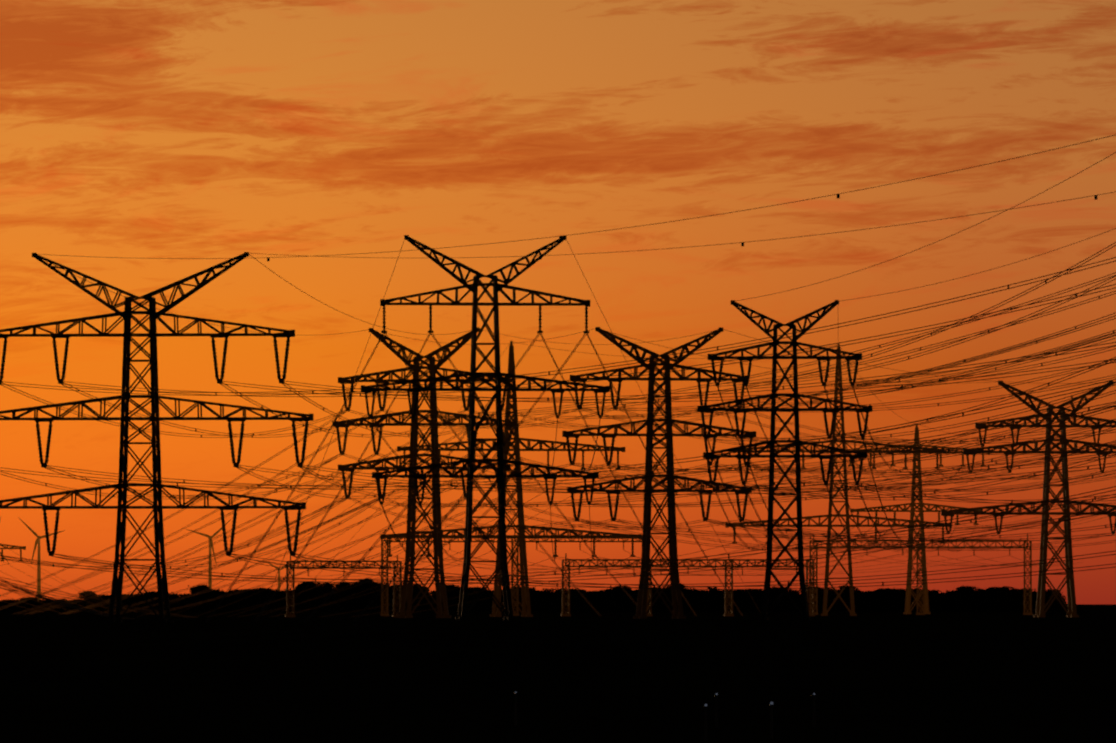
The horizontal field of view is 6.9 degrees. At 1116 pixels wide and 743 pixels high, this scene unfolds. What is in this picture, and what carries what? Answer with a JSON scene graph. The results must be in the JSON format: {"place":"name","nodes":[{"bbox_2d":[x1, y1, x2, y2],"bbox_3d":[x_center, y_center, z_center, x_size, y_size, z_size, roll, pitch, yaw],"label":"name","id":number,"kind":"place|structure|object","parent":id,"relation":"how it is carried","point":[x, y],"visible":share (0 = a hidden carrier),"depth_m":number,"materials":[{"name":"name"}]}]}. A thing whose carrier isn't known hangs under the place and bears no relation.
{"place":"outdoors","nodes":[
{"label":"outdoors","id":0,"kind":"place"},
{"bbox_2d":[18,517,64,599],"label":"wind turbine","id":1,"kind":"object","parent":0,"point":[38,555],"visible":0.85,"depth_m":8488.55,"materials":[{"name":"paint"}]},
{"bbox_2d":[186,520,229,588],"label":"wind turbine","id":2,"kind":"object","parent":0,"point":[210,546],"visible":0.73,"depth_m":8990.58,"materials":[{"name":"paint"}]},
{"bbox_2d":[263,560,285,589],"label":"wind turbine","id":3,"kind":"object","parent":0,"point":[278,573],"visible":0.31,"depth_m":11987.22,"materials":[{"name":"paint"}]},
{"bbox_2d":[0,604,1115,742],"bbox_3d":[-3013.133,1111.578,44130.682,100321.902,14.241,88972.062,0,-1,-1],"label":"ground","id":4,"kind":"structure","parent":0,"point":[665,677],"depth_m":266.91,"materials":[{"name":"soil"}]},
{"bbox_2d":[0,544,25,560],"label":"pylon","id":5,"kind":"object","parent":4,"relation":"on","point":[13,546],"visible":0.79,"depth_m":3396.47,"materials":[{"name":"metal"}]},
{"bbox_2d":[0,252,313,622],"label":"pylon","id":6,"kind":"object","parent":4,"relation":"on","point":[152,334],"visible":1,"depth_m":1596.07,"materials":[{"name":"metal"}]},
{"bbox_2d":[285,555,401,616],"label":"gantry","id":7,"kind":"object","parent":4,"relation":"on","point":[335,567],"visible":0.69,"depth_m":2196.58,"materials":[{"name":"metal"}]},
{"bbox_2d":[332,327,515,617],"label":"pylon","id":8,"kind":"object","parent":4,"relation":"on","point":[412,456],"visible":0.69,"depth_m":2097.43,"materials":[{"name":"metal"}]},
{"bbox_2d":[361,235,609,619],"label":"pylon","id":9,"kind":"object","parent":4,"relation":"on","point":[473,374],"visible":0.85,"depth_m":1897.09,"materials":[{"name":"metal"}]},
{"bbox_2d":[380,341,641,616],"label":"pylon","id":10,"kind":"object","parent":4,"relation":"on","point":[521,537],"visible":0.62,"depth_m":2297.83,"materials":[{"name":"metal"}]},
{"bbox_2d":[380,530,648,615],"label":"gantry","id":11,"kind":"object","parent":4,"relation":"on","point":[478,540],"visible":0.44,"depth_m":2497.31,"materials":[{"name":"metal"}]},
{"bbox_2d":[514,691,517,724],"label":"field lamp","id":12,"kind":"object","parent":4,"relation":"on","point":[515,693],"visible":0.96,"depth_m":198.14,"materials":[{"name":"grey metal"}]},
{"bbox_2d":[0,578,1067,611],"bbox_3d":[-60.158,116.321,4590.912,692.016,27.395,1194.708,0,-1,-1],"label":"woods trunks","id":13,"kind":"object","parent":4,"relation":"on","point":[989,599],"visible":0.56,"depth_m":4187.72,"materials":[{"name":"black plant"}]},
{"bbox_2d":[0,135,1115,621],"bbox_3d":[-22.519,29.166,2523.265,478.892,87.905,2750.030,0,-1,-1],"label":"conductors","id":14,"kind":"object","parent":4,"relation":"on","point":[840,487],"visible":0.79,"depth_m":1671.18,"materials":[{"name":"grey metal"}]},
{"bbox_2d":[562,327,755,618],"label":"pylon","id":15,"kind":"object","parent":4,"relation":"on","point":[668,434],"visible":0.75,"depth_m":1997.49,"materials":[{"name":"metal"}]},
{"bbox_2d":[561,553,814,615],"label":"gantry","id":16,"kind":"object","parent":4,"relation":"on","point":[707,565],"visible":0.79,"depth_m":2397.81,"materials":[{"name":"metal"}]},
{"bbox_2d":[704,704,707,740],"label":"field lamp","id":17,"kind":"object","parent":4,"relation":"on","point":[705,707],"visible":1,"depth_m":184.20,"materials":[{"name":"grey metal"}]},
{"bbox_2d":[714,693,718,726],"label":"field lamp","id":18,"kind":"object","parent":4,"relation":"on","point":[716,714],"visible":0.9,"depth_m":198.21,"materials":[{"name":"grey metal"}]},
{"bbox_2d":[769,702,773,738],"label":"field lamp","id":19,"kind":"object","parent":4,"relation":"on","point":[771,724],"visible":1,"depth_m":186.22,"materials":[{"name":"grey metal"}]},
{"bbox_2d":[697,300,871,619],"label":"pylon","id":20,"kind":"object","parent":4,"relation":"on","point":[773,455],"visible":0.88,"depth_m":1797.98,"materials":[{"name":"metal"}]},
{"bbox_2d":[812,693,815,726],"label":"field lamp","id":21,"kind":"object","parent":4,"relation":"on","point":[814,695],"visible":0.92,"depth_m":198.24,"materials":[{"name":"grey metal"}]},
{"bbox_2d":[725,344,951,615],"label":"pylon","id":22,"kind":"object","parent":4,"relation":"on","point":[830,515],"visible":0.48,"depth_m":2497.75,"materials":[{"name":"metal"}]},
{"bbox_2d":[848,424,989,613],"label":"pylon","id":23,"kind":"object","parent":4,"relation":"on","point":[920,510],"visible":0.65,"depth_m":2899.00,"materials":[{"name":"metal"}]},
{"bbox_2d":[809,534,1031,614],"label":"gantry","id":24,"kind":"object","parent":4,"relation":"on","point":[923,573],"visible":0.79,"depth_m":2698.33,"materials":[{"name":"metal"}]},
{"bbox_2d":[941,381,1115,616],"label":"pylon","id":25,"kind":"object","parent":4,"relation":"on","point":[1071,597],"visible":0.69,"depth_m":2198.71,"materials":[{"name":"metal"}]},
{"bbox_2d":[0,0,1115,603],"label":"sky","id":26,"kind":"structure","parent":0,"point":[135,131],"materials":[{"name":"orange"}]}
]}

